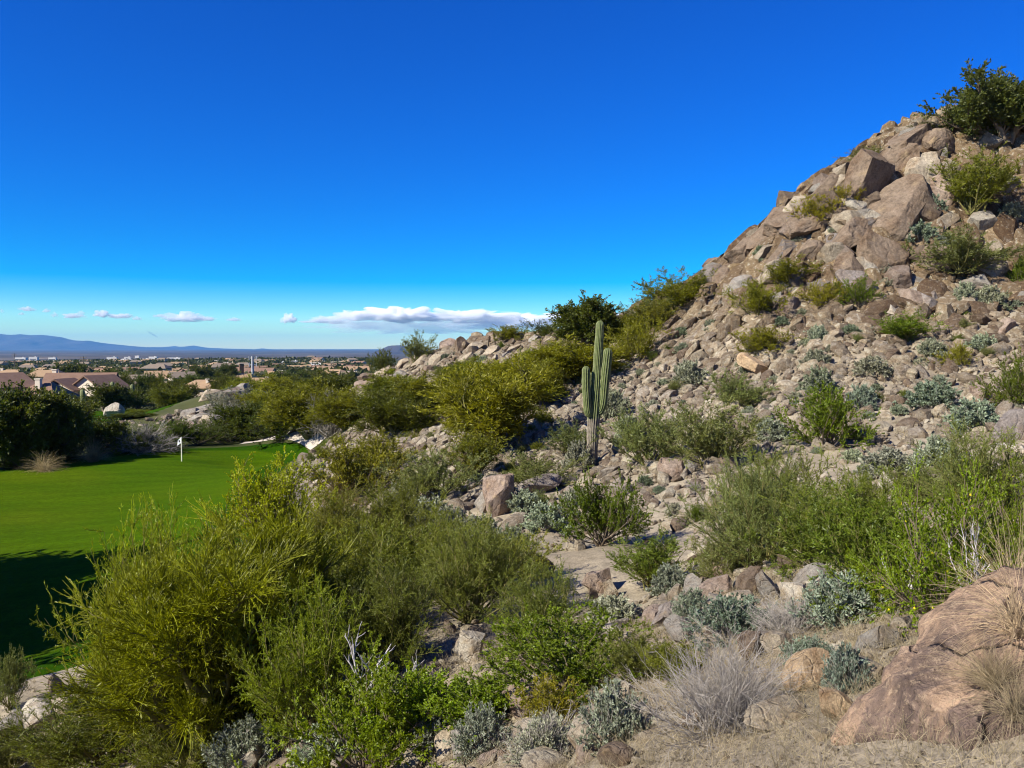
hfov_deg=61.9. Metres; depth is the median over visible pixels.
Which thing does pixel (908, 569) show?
dead shrub
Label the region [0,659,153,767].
feathery bush
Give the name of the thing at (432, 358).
boulder
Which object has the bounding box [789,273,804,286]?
rock
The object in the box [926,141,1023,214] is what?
creosote bush
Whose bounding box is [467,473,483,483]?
brittlebush
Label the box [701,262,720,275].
rock
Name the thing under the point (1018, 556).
grass tuft
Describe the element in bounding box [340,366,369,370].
house
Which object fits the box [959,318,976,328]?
creosote bush
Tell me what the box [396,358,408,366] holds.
boulder
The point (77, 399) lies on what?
palo verde tree
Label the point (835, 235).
rock
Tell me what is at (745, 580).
boulder
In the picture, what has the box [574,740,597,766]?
rock
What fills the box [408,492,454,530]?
brittlebush
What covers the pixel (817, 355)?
brittlebush
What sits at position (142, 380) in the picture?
mesquite tree
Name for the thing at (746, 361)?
boulder
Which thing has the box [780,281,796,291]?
rock
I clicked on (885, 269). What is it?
brittlebush
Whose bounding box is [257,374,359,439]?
palo verde tree
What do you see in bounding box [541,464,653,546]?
leafy bush
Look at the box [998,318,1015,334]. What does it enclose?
boulder
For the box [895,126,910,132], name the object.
rock
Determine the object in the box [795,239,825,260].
boulder
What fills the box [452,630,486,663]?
boulder
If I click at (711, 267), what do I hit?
rock
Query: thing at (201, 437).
leafy bush
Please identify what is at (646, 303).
creosote bush
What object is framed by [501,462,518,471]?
leafy bush
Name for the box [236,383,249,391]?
boulder
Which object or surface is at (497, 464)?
brittlebush
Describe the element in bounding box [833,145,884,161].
creosote bush
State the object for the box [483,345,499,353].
boulder
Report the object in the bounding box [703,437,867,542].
feathery bush
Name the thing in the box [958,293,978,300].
rock
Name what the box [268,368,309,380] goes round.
mesquite tree
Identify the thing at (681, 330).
brittlebush
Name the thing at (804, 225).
boulder
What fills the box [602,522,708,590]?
creosote bush
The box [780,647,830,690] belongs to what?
boulder
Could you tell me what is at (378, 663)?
dead shrub
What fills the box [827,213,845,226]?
rock
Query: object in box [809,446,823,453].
brittlebush
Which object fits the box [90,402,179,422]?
fairway
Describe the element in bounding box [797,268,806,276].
rock
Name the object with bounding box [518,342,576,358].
palo verde tree
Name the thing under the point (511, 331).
leafy bush
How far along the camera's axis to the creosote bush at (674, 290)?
60.27 m
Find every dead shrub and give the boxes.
[344,622,422,707]
[881,555,925,588]
[946,518,998,587]
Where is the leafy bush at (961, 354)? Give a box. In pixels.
[926,341,979,367]
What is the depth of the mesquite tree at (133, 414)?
104.96 m
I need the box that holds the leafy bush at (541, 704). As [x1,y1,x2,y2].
[506,670,589,724]
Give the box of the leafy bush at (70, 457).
[55,439,100,459]
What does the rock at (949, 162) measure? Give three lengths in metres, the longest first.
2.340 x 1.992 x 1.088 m
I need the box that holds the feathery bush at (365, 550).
[304,506,427,608]
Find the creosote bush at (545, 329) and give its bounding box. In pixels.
[519,318,558,338]
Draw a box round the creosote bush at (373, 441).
[329,425,420,470]
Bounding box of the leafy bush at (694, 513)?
[684,502,708,524]
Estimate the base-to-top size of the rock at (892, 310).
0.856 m
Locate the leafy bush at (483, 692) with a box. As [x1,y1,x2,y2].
[412,659,533,767]
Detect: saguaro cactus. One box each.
[80,389,85,401]
[582,321,612,463]
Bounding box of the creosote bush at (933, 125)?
[906,121,946,127]
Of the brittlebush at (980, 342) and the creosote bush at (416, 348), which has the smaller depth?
the brittlebush at (980, 342)
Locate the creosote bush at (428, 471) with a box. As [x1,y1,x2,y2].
[363,443,493,497]
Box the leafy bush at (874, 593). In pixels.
[804,544,910,623]
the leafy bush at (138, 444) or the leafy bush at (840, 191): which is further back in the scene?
the leafy bush at (138, 444)
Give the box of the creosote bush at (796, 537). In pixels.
[726,476,892,581]
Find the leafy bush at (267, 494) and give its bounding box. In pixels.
[201,445,338,538]
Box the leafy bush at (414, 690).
[355,662,465,748]
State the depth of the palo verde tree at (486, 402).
39.90 m
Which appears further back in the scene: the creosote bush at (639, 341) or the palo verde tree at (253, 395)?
the palo verde tree at (253, 395)
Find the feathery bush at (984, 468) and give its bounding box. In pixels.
[900,413,1023,521]
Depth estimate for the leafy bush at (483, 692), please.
9.71 m
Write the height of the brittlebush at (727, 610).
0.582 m
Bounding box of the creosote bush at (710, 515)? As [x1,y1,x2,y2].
[701,509,717,520]
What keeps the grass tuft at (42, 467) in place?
on the ground at (586, 560)
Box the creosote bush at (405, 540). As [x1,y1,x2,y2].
[340,512,449,594]
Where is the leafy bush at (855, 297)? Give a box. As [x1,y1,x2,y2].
[833,269,886,306]
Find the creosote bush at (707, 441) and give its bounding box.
[629,392,770,468]
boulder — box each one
[0,709,23,733]
[21,697,57,728]
[48,675,62,692]
[51,693,81,716]
[103,402,124,416]
[180,408,198,416]
[187,413,204,422]
[195,402,220,412]
[199,389,223,401]
[199,414,216,423]
[204,389,243,401]
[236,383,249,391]
[354,380,369,388]
[357,373,373,380]
[374,365,389,376]
[393,370,409,376]
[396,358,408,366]
[411,354,427,367]
[419,365,433,375]
[428,353,443,365]
[439,338,454,350]
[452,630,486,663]
[454,336,466,351]
[458,352,474,361]
[465,341,485,349]
[474,492,486,512]
[476,335,490,340]
[482,473,513,516]
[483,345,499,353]
[501,677,540,718]
[506,344,520,351]
[516,473,561,492]
[528,335,542,342]
[535,557,554,577]
[543,336,555,344]
[566,704,614,748]
[581,568,611,593]
[588,588,598,598]
[603,579,617,596]
[614,629,638,647]
[642,604,659,626]
[657,457,684,476]
[663,614,696,642]
[683,460,697,473]
[683,573,702,592]
[697,574,731,598]
[712,263,729,286]
[718,549,743,574]
[723,237,749,263]
[726,275,752,293]
[726,590,753,605]
[735,566,760,595]
[736,352,768,373]
[737,630,763,659]
[743,694,804,732]
[746,224,766,250]
[755,570,779,599]
[759,630,794,656]
[762,206,793,236]
[764,244,791,263]
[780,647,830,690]
[782,195,805,211]
[788,213,829,238]
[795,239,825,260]
[810,173,838,197]
[818,687,852,719]
[830,565,1023,750]
[832,216,871,248]
[833,251,864,271]
[835,269,874,293]
[843,148,894,200]
[855,229,910,270]
[857,655,883,682]
[868,173,930,241]
[880,143,921,170]
[886,122,932,149]
[890,616,914,636]
[904,151,941,178]
[922,128,954,150]
[928,173,959,205]
[969,384,988,400]
[991,408,1023,442]
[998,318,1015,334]
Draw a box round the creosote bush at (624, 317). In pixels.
[614,307,643,322]
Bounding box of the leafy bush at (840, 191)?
[823,183,865,204]
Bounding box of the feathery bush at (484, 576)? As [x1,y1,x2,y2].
[406,505,547,624]
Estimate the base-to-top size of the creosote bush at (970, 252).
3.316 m
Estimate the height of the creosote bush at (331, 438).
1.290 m
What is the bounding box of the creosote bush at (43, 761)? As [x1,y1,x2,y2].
[10,718,92,767]
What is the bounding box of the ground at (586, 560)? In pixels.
[0,148,1023,767]
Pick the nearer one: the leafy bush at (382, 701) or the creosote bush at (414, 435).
the leafy bush at (382, 701)
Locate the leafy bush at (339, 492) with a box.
[312,472,365,507]
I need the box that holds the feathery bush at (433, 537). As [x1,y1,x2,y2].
[390,500,539,607]
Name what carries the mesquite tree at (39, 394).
on the ground at (586, 560)
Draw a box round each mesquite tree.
[0,379,71,467]
[0,382,35,461]
[12,388,70,401]
[17,385,103,460]
[50,361,90,372]
[74,398,111,422]
[78,380,134,411]
[79,416,129,453]
[94,364,129,374]
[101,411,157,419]
[133,371,164,400]
[174,371,202,383]
[188,362,225,379]
[208,398,271,441]
[215,360,238,377]
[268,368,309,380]
[546,289,630,345]
[911,58,1023,145]
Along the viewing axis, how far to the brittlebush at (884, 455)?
24.46 m
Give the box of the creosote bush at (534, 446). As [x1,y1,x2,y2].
[528,440,545,449]
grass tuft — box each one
[11,450,66,473]
[72,436,116,462]
[915,500,1023,621]
[921,543,1023,670]
[921,627,1023,706]
[944,650,1023,749]
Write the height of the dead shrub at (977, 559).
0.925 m
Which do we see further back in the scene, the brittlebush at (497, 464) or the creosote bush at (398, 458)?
the creosote bush at (398, 458)
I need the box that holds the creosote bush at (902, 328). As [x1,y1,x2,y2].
[869,307,951,342]
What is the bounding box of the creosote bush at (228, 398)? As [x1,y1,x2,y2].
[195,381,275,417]
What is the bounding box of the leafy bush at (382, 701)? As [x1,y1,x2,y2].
[231,630,443,767]
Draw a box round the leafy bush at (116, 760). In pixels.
[67,719,170,767]
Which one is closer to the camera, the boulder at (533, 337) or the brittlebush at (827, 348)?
the brittlebush at (827, 348)
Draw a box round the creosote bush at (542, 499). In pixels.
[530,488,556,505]
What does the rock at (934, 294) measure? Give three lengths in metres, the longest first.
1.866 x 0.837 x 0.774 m
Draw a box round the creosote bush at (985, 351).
[979,345,996,356]
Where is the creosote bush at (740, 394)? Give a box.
[701,367,780,408]
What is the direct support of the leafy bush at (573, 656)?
on the ground at (586, 560)
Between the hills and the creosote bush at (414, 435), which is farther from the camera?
the hills
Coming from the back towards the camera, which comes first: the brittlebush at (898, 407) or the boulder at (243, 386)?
the boulder at (243, 386)
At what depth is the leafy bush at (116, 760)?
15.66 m
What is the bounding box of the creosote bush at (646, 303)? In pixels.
[619,296,679,323]
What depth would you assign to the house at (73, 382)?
164.99 m
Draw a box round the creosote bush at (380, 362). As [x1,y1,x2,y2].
[365,347,397,372]
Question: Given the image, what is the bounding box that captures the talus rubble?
[107,112,1023,767]
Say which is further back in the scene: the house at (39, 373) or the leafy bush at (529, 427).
the house at (39, 373)
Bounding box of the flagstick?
[177,437,181,460]
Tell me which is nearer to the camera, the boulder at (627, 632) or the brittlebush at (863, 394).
the boulder at (627, 632)
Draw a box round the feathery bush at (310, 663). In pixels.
[219,565,405,749]
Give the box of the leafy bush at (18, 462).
[0,445,68,469]
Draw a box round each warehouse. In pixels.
[15,357,27,359]
[29,357,38,359]
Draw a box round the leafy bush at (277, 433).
[241,409,295,449]
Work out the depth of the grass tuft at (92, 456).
69.09 m
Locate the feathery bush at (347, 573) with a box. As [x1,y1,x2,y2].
[287,513,432,663]
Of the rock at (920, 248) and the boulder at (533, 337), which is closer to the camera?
the rock at (920, 248)
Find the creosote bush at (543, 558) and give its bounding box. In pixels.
[479,528,568,592]
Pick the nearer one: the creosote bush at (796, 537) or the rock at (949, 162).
the creosote bush at (796, 537)
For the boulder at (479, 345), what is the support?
on the ground at (586, 560)
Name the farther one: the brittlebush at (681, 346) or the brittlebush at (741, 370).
the brittlebush at (681, 346)
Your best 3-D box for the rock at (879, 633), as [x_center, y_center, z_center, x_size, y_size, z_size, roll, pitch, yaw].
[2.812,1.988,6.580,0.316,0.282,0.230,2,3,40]
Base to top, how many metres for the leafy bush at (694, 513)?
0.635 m
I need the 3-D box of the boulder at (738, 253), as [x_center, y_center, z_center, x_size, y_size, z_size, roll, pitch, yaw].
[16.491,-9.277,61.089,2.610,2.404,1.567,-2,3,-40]
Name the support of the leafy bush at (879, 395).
on the ground at (586, 560)
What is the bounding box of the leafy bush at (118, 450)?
[96,423,141,454]
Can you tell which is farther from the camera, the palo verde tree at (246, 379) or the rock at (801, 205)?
the palo verde tree at (246, 379)
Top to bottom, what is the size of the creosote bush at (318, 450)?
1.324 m
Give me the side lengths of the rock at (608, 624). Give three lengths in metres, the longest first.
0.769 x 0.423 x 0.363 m
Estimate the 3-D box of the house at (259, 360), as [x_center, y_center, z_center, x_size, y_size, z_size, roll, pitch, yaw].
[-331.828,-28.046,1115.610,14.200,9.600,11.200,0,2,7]
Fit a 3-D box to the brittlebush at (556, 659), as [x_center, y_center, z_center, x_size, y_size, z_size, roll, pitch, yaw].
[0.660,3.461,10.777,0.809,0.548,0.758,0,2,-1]
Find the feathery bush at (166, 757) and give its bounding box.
[65,684,285,767]
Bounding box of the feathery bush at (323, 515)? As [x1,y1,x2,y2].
[283,472,403,552]
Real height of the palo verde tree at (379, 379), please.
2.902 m
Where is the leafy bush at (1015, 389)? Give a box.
[968,342,1023,406]
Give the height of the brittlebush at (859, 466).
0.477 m
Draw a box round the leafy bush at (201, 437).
[158,419,233,444]
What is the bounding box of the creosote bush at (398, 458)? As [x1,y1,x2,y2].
[388,444,407,460]
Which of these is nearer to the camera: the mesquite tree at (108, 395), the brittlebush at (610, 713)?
the brittlebush at (610, 713)
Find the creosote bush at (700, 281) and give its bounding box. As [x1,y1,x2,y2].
[679,272,715,291]
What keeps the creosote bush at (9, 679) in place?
on the ground at (586, 560)
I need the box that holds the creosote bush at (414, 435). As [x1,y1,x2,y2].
[408,431,419,437]
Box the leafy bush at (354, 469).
[285,432,411,507]
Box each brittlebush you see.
[199,712,285,767]
[286,723,361,767]
[379,481,420,506]
[406,711,450,758]
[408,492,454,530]
[431,504,466,535]
[441,353,448,359]
[443,701,512,763]
[446,511,502,537]
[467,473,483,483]
[474,355,487,361]
[493,462,503,468]
[496,522,532,545]
[503,710,575,765]
[505,487,540,513]
[518,500,575,534]
[535,636,590,678]
[557,487,590,510]
[558,438,594,469]
[562,508,580,519]
[570,677,654,757]
[582,591,642,620]
[600,387,630,418]
[611,415,638,444]
[617,382,626,388]
[631,524,646,534]
[635,368,646,375]
[639,475,653,485]
[645,400,658,406]
[645,560,687,595]
[652,485,665,493]
[656,378,667,385]
[662,502,682,516]
[668,358,707,385]
[669,587,710,620]
[672,342,687,353]
[675,326,687,337]
[680,588,783,652]
[704,319,714,325]
[737,367,747,373]
[739,406,756,415]
[751,244,762,254]
[754,416,792,442]
[765,374,777,383]
[772,315,790,325]
[778,633,833,667]
[781,435,799,445]
[784,569,899,634]
[786,391,802,401]
[791,236,802,241]
[795,365,841,393]
[796,308,806,314]
[797,337,808,345]
[797,347,831,366]
[803,324,828,339]
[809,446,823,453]
[819,642,874,693]
[824,344,830,351]
[827,227,835,232]
[838,448,865,462]
[842,324,860,333]
[845,383,879,410]
[851,354,893,377]
[853,462,873,474]
[858,446,912,478]
[860,410,876,419]
[867,383,884,391]
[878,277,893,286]
[879,263,892,271]
[889,404,908,415]
[892,376,962,409]
[903,432,970,473]
[906,218,941,242]
[913,357,928,365]
[915,337,947,357]
[926,434,941,440]
[932,193,948,211]
[932,233,958,250]
[932,374,949,382]
[937,397,999,433]
[953,281,983,301]
[963,331,997,350]
[975,283,1009,308]
[996,199,1023,219]
[1000,302,1013,310]
[1008,299,1023,306]
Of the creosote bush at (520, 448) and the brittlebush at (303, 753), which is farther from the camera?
the creosote bush at (520, 448)
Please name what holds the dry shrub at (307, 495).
on the ground at (586, 560)
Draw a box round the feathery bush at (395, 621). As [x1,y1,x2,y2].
[326,540,451,675]
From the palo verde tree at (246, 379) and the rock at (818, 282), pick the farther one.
the palo verde tree at (246, 379)
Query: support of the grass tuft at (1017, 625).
on the ground at (586, 560)
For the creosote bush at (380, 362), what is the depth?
83.56 m
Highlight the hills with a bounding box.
[154,346,263,348]
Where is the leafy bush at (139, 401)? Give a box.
[123,384,165,409]
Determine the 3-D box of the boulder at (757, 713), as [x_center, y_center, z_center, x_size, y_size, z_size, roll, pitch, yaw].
[1.682,2.060,5.327,0.489,0.129,0.285,-2,3,-43]
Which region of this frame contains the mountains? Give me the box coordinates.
[0,334,213,349]
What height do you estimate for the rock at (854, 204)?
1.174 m
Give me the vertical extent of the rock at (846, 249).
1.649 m
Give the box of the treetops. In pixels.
[0,355,395,380]
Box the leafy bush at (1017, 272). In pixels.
[1005,249,1023,281]
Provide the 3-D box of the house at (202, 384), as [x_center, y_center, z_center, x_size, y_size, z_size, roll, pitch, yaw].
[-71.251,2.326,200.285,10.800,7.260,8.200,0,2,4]
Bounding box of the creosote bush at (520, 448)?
[515,442,528,452]
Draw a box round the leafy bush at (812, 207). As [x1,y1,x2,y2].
[784,190,845,220]
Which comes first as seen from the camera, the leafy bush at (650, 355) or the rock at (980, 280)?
the rock at (980, 280)
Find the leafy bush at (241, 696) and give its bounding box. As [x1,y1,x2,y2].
[238,620,371,744]
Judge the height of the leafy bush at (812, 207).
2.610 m
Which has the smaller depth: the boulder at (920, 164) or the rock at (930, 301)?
the rock at (930, 301)
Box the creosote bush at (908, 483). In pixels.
[878,452,962,509]
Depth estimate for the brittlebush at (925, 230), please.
52.97 m
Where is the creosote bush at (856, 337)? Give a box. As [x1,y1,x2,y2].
[851,332,863,341]
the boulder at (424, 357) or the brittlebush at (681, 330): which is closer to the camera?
the brittlebush at (681, 330)
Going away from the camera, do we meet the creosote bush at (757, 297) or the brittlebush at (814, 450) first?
the brittlebush at (814, 450)
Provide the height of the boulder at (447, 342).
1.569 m
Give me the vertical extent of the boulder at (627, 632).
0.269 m
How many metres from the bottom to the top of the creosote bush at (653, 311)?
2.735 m
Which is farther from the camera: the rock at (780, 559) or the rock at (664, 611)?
the rock at (780, 559)
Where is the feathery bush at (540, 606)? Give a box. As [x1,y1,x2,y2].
[468,554,609,641]
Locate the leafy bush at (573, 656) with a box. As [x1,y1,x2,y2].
[482,599,666,714]
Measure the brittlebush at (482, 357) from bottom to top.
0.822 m
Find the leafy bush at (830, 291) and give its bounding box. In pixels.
[796,276,857,307]
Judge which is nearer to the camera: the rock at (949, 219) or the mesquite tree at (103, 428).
the rock at (949, 219)
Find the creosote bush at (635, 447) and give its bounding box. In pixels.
[589,401,702,470]
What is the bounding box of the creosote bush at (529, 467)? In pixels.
[488,445,599,488]
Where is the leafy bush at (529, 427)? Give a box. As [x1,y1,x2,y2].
[527,425,537,430]
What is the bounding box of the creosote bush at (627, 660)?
[581,617,674,685]
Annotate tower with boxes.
[238,363,243,372]
[249,356,256,373]
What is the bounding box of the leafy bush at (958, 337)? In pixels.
[948,332,965,341]
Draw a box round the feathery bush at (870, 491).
[757,455,970,566]
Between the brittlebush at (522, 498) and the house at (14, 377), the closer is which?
the brittlebush at (522, 498)
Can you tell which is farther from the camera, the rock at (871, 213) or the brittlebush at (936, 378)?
the rock at (871, 213)
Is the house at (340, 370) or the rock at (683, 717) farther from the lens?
the house at (340, 370)
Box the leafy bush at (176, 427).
[145,418,207,446]
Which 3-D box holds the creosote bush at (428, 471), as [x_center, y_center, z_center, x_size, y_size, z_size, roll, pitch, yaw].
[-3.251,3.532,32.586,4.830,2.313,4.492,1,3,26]
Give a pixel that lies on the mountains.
(26, 342)
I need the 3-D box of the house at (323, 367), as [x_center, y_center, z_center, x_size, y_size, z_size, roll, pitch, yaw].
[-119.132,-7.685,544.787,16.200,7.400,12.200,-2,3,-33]
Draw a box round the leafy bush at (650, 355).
[645,348,658,360]
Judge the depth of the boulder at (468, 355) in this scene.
70.46 m
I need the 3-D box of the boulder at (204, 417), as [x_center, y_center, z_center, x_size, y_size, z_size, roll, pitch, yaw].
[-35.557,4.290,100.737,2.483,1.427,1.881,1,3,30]
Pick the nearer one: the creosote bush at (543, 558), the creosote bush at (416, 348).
the creosote bush at (543, 558)
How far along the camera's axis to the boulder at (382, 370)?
82.85 m
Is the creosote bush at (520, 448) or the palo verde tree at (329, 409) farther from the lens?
the palo verde tree at (329, 409)
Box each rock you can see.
[299,721,328,745]
[400,640,431,659]
[427,668,450,679]
[434,718,463,763]
[450,726,507,764]
[451,637,491,647]
[477,750,508,765]
[513,715,555,748]
[531,669,551,683]
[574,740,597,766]
[596,618,621,636]
[597,741,633,767]
[620,682,638,696]
[633,726,656,743]
[651,600,682,627]
[680,706,715,728]
[700,592,723,614]
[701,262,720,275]
[702,257,716,266]
[702,565,722,581]
[703,264,721,281]
[722,283,728,303]
[746,227,756,236]
[752,244,773,259]
[753,668,778,688]
[756,270,780,287]
[760,259,786,276]
[766,292,782,305]
[772,295,799,314]
[776,190,799,206]
[776,581,805,598]
[777,239,796,258]
[777,554,801,570]
[779,222,788,237]
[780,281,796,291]
[785,195,799,212]
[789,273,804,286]
[793,562,837,581]
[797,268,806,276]
[798,198,809,212]
[806,278,829,288]
[808,182,819,193]
[812,172,828,184]
[812,190,846,219]
[817,242,844,263]
[825,233,837,242]
[825,561,846,582]
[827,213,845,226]
[830,210,864,231]
[832,162,849,174]
[835,174,845,188]
[835,245,854,258]
[835,277,873,301]
[841,198,866,209]
[852,623,899,651]
[855,208,870,215]
[856,256,877,268]
[860,191,880,208]
[863,216,876,225]
[864,210,880,217]
[878,471,893,486]
[884,265,912,288]
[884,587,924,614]
[886,302,899,313]
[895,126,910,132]
[897,288,922,303]
[898,127,915,135]
[898,507,932,519]
[903,226,919,240]
[909,244,934,260]
[911,115,941,127]
[912,273,924,285]
[913,246,951,272]
[919,190,941,221]
[920,292,937,311]
[931,291,937,298]
[933,146,953,156]
[936,105,951,114]
[936,212,959,228]
[941,147,947,156]
[941,158,960,170]
[957,274,990,287]
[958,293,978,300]
[967,210,997,229]
[970,262,996,276]
[977,131,1002,148]
[979,256,1009,276]
[984,239,1002,252]
[995,443,1023,453]
[1001,176,1020,192]
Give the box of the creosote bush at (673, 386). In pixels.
[667,377,684,389]
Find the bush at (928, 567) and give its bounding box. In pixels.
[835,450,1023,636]
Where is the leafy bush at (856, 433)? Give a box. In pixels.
[847,424,866,440]
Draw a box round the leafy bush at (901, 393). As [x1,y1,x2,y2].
[899,390,907,396]
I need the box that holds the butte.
[369,345,412,353]
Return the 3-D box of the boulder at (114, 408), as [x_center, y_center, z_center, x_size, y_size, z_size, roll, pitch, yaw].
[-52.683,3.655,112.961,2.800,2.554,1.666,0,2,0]
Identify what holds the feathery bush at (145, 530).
on the ground at (586, 560)
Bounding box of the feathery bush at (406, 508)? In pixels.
[319,471,472,547]
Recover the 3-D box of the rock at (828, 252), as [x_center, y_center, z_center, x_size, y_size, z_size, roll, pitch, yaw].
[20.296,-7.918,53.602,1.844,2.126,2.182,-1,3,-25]
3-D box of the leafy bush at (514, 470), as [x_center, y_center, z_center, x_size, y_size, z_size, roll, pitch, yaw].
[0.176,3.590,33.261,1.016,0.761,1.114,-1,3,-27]
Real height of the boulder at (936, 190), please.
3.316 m
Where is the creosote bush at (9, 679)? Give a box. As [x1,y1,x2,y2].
[0,643,43,710]
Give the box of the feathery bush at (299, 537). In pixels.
[194,508,354,584]
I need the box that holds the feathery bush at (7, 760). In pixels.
[0,708,65,767]
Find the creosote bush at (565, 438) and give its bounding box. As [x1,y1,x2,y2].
[539,418,598,454]
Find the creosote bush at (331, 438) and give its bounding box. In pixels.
[329,433,349,444]
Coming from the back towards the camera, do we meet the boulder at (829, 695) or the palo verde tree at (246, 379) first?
the palo verde tree at (246, 379)
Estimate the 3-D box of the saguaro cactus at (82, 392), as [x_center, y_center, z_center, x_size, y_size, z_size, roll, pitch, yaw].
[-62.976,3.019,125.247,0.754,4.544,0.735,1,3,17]
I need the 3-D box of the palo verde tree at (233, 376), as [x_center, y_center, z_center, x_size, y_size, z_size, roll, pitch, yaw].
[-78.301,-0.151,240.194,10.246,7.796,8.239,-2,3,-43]
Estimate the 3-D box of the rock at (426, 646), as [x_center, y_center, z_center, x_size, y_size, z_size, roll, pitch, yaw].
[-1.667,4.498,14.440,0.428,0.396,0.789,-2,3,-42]
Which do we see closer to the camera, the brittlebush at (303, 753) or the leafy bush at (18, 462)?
the brittlebush at (303, 753)
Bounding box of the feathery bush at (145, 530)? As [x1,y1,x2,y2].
[29,482,203,727]
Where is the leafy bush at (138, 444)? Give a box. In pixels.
[119,424,189,452]
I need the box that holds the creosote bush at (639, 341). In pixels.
[603,311,671,361]
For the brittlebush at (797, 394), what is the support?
on the ground at (586, 560)
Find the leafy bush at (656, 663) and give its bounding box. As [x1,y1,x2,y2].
[634,638,710,694]
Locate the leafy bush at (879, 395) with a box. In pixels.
[873,392,888,401]
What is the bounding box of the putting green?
[0,442,307,678]
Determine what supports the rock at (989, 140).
on the ground at (586, 560)
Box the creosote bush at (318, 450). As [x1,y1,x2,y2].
[314,444,334,458]
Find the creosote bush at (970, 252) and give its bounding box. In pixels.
[901,218,1023,274]
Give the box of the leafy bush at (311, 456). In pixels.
[305,452,316,460]
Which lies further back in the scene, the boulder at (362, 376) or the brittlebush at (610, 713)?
the boulder at (362, 376)
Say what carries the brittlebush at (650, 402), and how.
on the ground at (586, 560)
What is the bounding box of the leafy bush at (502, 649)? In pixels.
[478,611,592,670]
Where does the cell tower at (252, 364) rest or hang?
on the ground at (586, 560)
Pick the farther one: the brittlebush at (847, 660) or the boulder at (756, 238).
the boulder at (756, 238)
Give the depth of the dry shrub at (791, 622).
8.48 m
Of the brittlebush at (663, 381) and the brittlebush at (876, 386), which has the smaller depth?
the brittlebush at (876, 386)
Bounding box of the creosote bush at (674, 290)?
[631,266,719,312]
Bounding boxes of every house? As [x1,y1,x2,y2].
[0,368,27,373]
[0,372,34,395]
[18,365,37,369]
[22,378,79,399]
[28,370,64,377]
[42,369,129,405]
[130,360,140,363]
[140,364,171,370]
[144,371,176,382]
[167,371,196,380]
[186,379,216,396]
[211,363,229,368]
[233,373,256,378]
[238,368,275,372]
[254,359,264,362]
[313,366,333,368]
[322,369,348,374]
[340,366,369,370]
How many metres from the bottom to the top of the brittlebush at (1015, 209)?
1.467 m
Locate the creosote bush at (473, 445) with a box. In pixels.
[418,419,514,477]
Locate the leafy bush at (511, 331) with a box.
[485,324,531,341]
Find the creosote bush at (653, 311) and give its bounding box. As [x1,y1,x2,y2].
[625,294,685,325]
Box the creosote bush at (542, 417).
[533,405,562,424]
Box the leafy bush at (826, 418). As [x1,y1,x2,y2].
[769,380,884,450]
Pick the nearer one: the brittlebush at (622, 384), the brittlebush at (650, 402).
the brittlebush at (650, 402)
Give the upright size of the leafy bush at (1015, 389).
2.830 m
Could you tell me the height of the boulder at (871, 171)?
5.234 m
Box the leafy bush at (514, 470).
[510,467,523,482]
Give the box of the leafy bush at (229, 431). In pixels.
[188,418,240,442]
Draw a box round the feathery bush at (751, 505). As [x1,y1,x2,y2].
[648,441,828,568]
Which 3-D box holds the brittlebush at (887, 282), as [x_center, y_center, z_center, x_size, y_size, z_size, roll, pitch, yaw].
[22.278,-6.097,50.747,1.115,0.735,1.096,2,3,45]
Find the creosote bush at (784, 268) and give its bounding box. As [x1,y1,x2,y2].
[756,253,831,285]
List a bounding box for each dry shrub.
[101,416,191,455]
[193,403,235,436]
[293,476,321,521]
[298,384,358,444]
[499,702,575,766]
[562,474,578,482]
[606,610,818,767]
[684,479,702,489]
[740,591,825,636]
[832,372,843,378]
[994,345,1009,353]
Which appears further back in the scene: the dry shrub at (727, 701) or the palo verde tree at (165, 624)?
the palo verde tree at (165, 624)
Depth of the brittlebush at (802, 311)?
49.97 m
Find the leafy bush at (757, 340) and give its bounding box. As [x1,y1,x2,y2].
[727,324,806,355]
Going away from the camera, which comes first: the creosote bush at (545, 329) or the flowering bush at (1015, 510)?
the flowering bush at (1015, 510)
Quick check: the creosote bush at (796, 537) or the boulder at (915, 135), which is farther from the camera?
the boulder at (915, 135)
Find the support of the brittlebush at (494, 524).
on the ground at (586, 560)
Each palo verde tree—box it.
[18,368,38,380]
[37,472,374,767]
[67,394,98,420]
[110,369,136,387]
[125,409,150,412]
[143,371,203,398]
[149,382,194,407]
[203,369,237,390]
[221,372,244,381]
[221,372,268,389]
[225,380,297,408]
[250,372,298,392]
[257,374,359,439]
[287,368,355,398]
[296,367,336,378]
[301,386,365,431]
[337,377,440,441]
[353,369,416,395]
[385,369,465,414]
[412,349,569,454]
[428,355,485,380]
[461,353,532,383]
[502,353,574,404]
[507,332,634,386]
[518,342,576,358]
[604,315,653,337]
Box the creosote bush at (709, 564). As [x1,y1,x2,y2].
[677,533,747,578]
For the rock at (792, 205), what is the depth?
59.12 m
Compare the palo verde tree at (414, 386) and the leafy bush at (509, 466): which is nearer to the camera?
the leafy bush at (509, 466)
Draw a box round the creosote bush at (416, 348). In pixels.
[400,329,438,362]
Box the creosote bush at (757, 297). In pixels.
[713,276,803,315]
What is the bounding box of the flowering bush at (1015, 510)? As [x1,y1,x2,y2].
[951,439,1023,572]
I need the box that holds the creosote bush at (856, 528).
[796,478,976,596]
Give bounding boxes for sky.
[0,0,1023,348]
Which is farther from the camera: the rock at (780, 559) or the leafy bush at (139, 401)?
the leafy bush at (139, 401)

